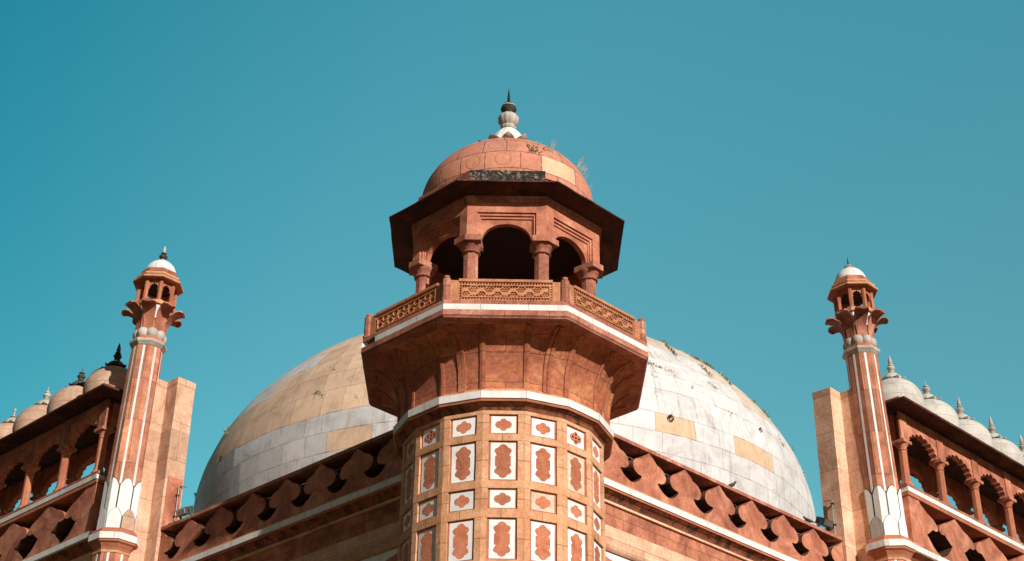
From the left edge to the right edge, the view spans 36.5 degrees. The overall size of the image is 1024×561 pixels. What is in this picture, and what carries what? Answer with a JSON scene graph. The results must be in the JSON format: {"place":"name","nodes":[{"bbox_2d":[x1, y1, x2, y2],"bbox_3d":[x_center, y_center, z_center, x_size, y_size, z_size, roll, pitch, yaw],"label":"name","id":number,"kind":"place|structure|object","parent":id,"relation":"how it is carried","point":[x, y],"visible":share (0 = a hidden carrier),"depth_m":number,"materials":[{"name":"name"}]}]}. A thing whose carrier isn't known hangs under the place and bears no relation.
{"place":"outdoors","nodes":[
{"label":"outdoors","id":0,"kind":"place"},
{"bbox_2d":[0,0,1023,546],"label":"sky","id":1,"kind":"structure","parent":0,"point":[745,151],"materials":[{"name":"blue"}]},
{"label":"ground","id":2,"kind":"structure","parent":0,"visible":0},
{"bbox_2d":[0,343,127,560],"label":"portal gallery","id":3,"kind":"object","parent":2,"relation":"on","point":[62,435],"visible":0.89,"depth_m":44.39,"materials":[{"name":"orange stone"}]},
{"bbox_2d":[88,246,184,560],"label":"minaret","id":4,"kind":"object","parent":2,"relation":"on","point":[155,315],"visible":1,"depth_m":42.15,"materials":[{"name":"stone"}]},
{"bbox_2d":[128,377,195,560],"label":"stone pier","id":5,"kind":"structure","parent":2,"relation":"on","point":[162,479],"depth_m":41.75,"materials":[{"name":"beige stone"}]},
{"bbox_2d":[157,430,401,560],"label":"parapet wall","id":6,"kind":"structure","parent":2,"relation":"on","point":[328,510],"depth_m":36.37,"materials":[{"name":"red stone"}]},
{"bbox_2d":[176,505,194,518],"bbox_3d":[-8.558,6.128,40.551,0.470,0.479,0.335,-25,-39,38],"label":"floodlight","id":7,"kind":"object","parent":6,"relation":"on","point":[185,511],"visible":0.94,"depth_m":40.48,"materials":[{"name":"grey paint"}]},
{"bbox_2d":[361,90,647,560],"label":"corner tower","id":8,"kind":"structure","parent":2,"relation":"on","point":[504,352],"depth_m":31.29,"materials":[{"name":"red stone"}]},
{"bbox_2d":[527,144,582,171],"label":"leafy weeds","id":9,"kind":"object","parent":8,"relation":"on","point":[540,151],"visible":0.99,"depth_m":34.17,"materials":[{"name":"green plant"}]},
{"bbox_2d":[531,135,591,189],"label":"dry grass","id":10,"kind":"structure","parent":8,"relation":"on","point":[554,145],"depth_m":35.06,"materials":[{"name":"beige plant"}]},
{"bbox_2d":[193,334,816,533],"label":"dome","id":11,"kind":"structure","parent":2,"relation":"on","point":[290,421],"depth_m":53.02,"materials":[{"name":"stone"}]},
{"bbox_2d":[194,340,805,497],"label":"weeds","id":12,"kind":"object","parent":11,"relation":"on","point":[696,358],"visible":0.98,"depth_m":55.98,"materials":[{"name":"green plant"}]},
{"bbox_2d":[604,433,842,560],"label":"parapet wall","id":13,"kind":"structure","parent":2,"relation":"on","point":[659,507],"depth_m":36.32,"materials":[{"name":"red stone"}]},
{"bbox_2d":[803,516,815,522],"bbox_3d":[7.659,6.183,40.012,0.357,0.228,0.096,1,-30,0],"label":"bird","id":14,"kind":"object","parent":13,"relation":"on","point":[808,520],"visible":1,"depth_m":39.98},
{"bbox_2d":[815,516,833,530],"bbox_3d":[8.203,6.439,40.697,0.335,0.479,0.470,-25,-39,38],"label":"floodlight","id":15,"kind":"object","parent":13,"relation":"on","point":[824,522],"visible":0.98,"depth_m":40.62,"materials":[{"name":"grey paint"}]},
{"bbox_2d":[812,387,873,560],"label":"stone pier","id":16,"kind":"structure","parent":2,"relation":"on","point":[841,479],"depth_m":41.86,"materials":[{"name":"beige stone"}]},
{"bbox_2d":[825,258,915,560],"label":"minaret","id":17,"kind":"object","parent":2,"relation":"on","point":[855,324],"visible":1,"depth_m":42.35,"materials":[{"name":"stone"}]},
{"bbox_2d":[881,355,1023,560],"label":"portal gallery","id":18,"kind":"object","parent":2,"relation":"on","point":[966,463],"visible":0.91,"depth_m":45.13,"materials":[{"name":"orange stone"}]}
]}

